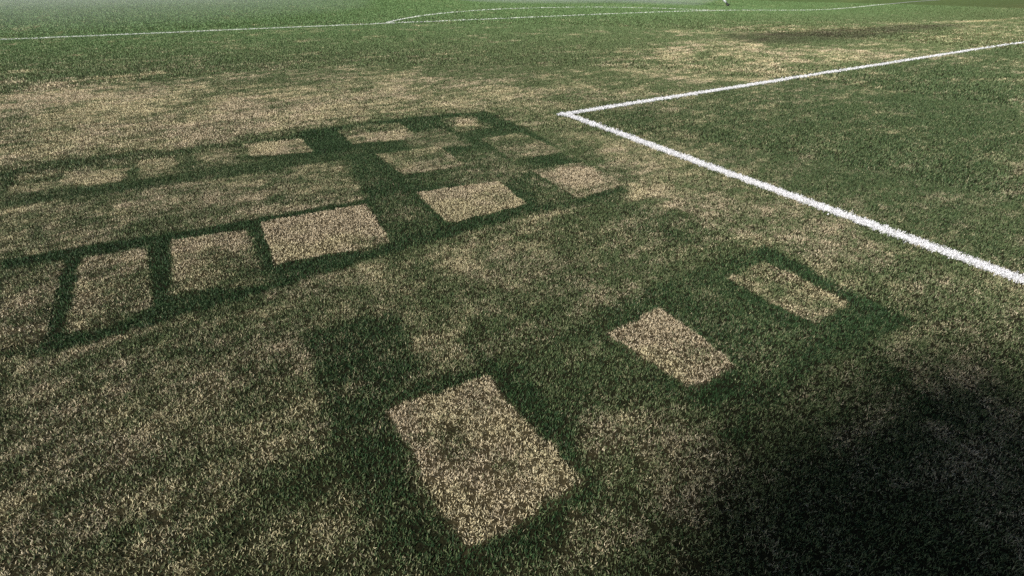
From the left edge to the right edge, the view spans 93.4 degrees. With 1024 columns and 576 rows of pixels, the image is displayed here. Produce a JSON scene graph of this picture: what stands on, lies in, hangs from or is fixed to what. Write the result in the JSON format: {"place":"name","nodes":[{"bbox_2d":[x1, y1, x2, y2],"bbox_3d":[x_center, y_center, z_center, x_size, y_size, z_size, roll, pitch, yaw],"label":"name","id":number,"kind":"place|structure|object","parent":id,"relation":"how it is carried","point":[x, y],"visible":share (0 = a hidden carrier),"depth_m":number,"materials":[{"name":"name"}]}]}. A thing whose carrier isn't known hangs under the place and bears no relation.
{"place":"outdoors","nodes":[
{"label":"outdoors","id":0,"kind":"place"},
{"bbox_2d":[0,0,1023,575],"bbox_3d":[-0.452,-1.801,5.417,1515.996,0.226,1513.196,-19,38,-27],"label":"ground","id":1,"kind":"structure","parent":0,"point":[510,564],"depth_m":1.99,"materials":[{"name":"green plant"}]},
{"bbox_2d":[0,263,65,349],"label":"turf plot","id":2,"kind":"object","parent":1,"relation":"on","point":[28,295],"visible":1,"depth_m":2.36,"materials":[{"name":"beige plant"}]},
{"bbox_2d":[59,168,129,185],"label":"turf plot","id":3,"kind":"object","parent":1,"relation":"on","point":[90,177],"visible":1,"depth_m":3.75,"materials":[{"name":"beige plant"}]},
{"bbox_2d":[66,248,150,332],"bbox_3d":[-2.079,-0.025,2.502,0.348,0.022,0.801,-19,38,-27],"label":"turf plot","id":4,"kind":"object","parent":1,"relation":"on","point":[110,287],"visible":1,"depth_m":2.47,"materials":[{"name":"beige plant"}]},
{"bbox_2d":[135,156,177,172],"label":"turf plot","id":5,"kind":"object","parent":1,"relation":"on","point":[160,163],"visible":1,"depth_m":4.00,"materials":[{"name":"beige plant"}]},
{"bbox_2d":[169,229,265,292],"bbox_3d":[-1.679,-0.163,2.716,0.431,0.024,0.802,-19,38,-27],"label":"turf plot","id":6,"kind":"object","parent":1,"relation":"on","point":[224,259],"visible":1,"depth_m":2.70,"materials":[{"name":"beige plant"}]},
{"bbox_2d":[242,138,314,157],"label":"turf plot","id":7,"kind":"object","parent":1,"relation":"on","point":[273,148],"visible":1,"depth_m":4.39,"materials":[{"name":"beige plant"}]},
{"bbox_2d":[260,203,389,264],"bbox_3d":[-1.166,-0.360,3.023,0.710,0.023,0.704,-19,38,-27],"label":"turf plot","id":8,"kind":"object","parent":1,"relation":"on","point":[309,235],"visible":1,"depth_m":3.00,"materials":[{"name":"beige plant"}]},
{"bbox_2d":[338,123,413,143],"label":"turf plot","id":9,"kind":"object","parent":1,"relation":"on","point":[361,134],"visible":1,"depth_m":4.81,"materials":[{"name":"beige plant"}]},
{"bbox_2d":[376,146,462,175],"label":"turf plot","id":10,"kind":"object","parent":1,"relation":"on","point":[412,161],"visible":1,"depth_m":4.14,"materials":[{"name":"green plant"}]},
{"bbox_2d":[0,0,931,39],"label":"pitch line","id":11,"kind":"object","parent":1,"relation":"on","point":[364,24],"visible":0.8,"depth_m":13.03,"materials":[{"name":"white paint"}]},
{"bbox_2d":[440,114,494,131],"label":"turf plot","id":12,"kind":"object","parent":1,"relation":"on","point":[469,122],"visible":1,"depth_m":5.14,"materials":[{"name":"beige plant"}]},
{"bbox_2d":[419,181,525,222],"bbox_3d":[-0.287,-0.654,3.480,0.667,0.021,0.602,-19,38,-27],"label":"turf plot","id":13,"kind":"object","parent":1,"relation":"on","point":[454,204],"visible":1,"depth_m":3.45,"materials":[{"name":"beige plant"}]},
{"bbox_2d":[386,375,579,548],"bbox_3d":[-0.121,0.541,1.684,0.456,0.019,0.652,-19,38,-27],"label":"turf plot","id":14,"kind":"object","parent":1,"relation":"on","point":[488,460],"visible":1,"depth_m":1.64,"materials":[{"name":"beige plant"}]},
{"bbox_2d":[481,132,560,160],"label":"turf plot","id":15,"kind":"object","parent":1,"relation":"on","point":[517,146],"visible":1,"depth_m":4.50,"materials":[{"name":"green plant"}]},
{"bbox_2d":[386,6,714,22],"bbox_3d":[1.536,-10.665,18.598,14.723,0.088,3.751,-19,38,-27],"label":"pitch line","id":16,"kind":"object","parent":1,"relation":"on","point":[505,8],"visible":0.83,"depth_m":18.81,"materials":[{"name":"white paint"}]},
{"bbox_2d":[533,161,626,198],"bbox_3d":[0.531,-0.883,3.844,0.560,0.020,0.674,-19,38,-27],"label":"turf plot","id":17,"kind":"object","parent":1,"relation":"on","point":[578,180],"visible":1,"depth_m":3.83,"materials":[{"name":"beige plant"}]},
{"bbox_2d":[606,306,736,385],"bbox_3d":[0.704,0.253,2.131,0.380,0.018,0.489,-19,38,-27],"label":"turf plot","id":18,"kind":"object","parent":1,"relation":"on","point":[667,343],"visible":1,"depth_m":2.13,"materials":[{"name":"beige plant"}]},
{"bbox_2d":[728,259,847,322],"bbox_3d":[1.435,0.005,2.523,0.375,0.021,0.509,-19,38,-27],"label":"turf plot","id":19,"kind":"object","parent":1,"relation":"on","point":[802,298],"visible":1,"depth_m":2.51,"materials":[{"name":"beige plant"}]},
{"bbox_2d":[557,41,1023,115],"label":"pitch line","id":20,"kind":"object","parent":1,"relation":"on","point":[703,91],"visible":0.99,"depth_m":7.06,"materials":[{"name":"white paint"}]},
{"bbox_2d":[560,112,1023,284],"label":"pitch line","id":21,"kind":"object","parent":1,"relation":"on","point":[985,265],"visible":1,"depth_m":3.37,"materials":[{"name":"white paint"}]}
]}

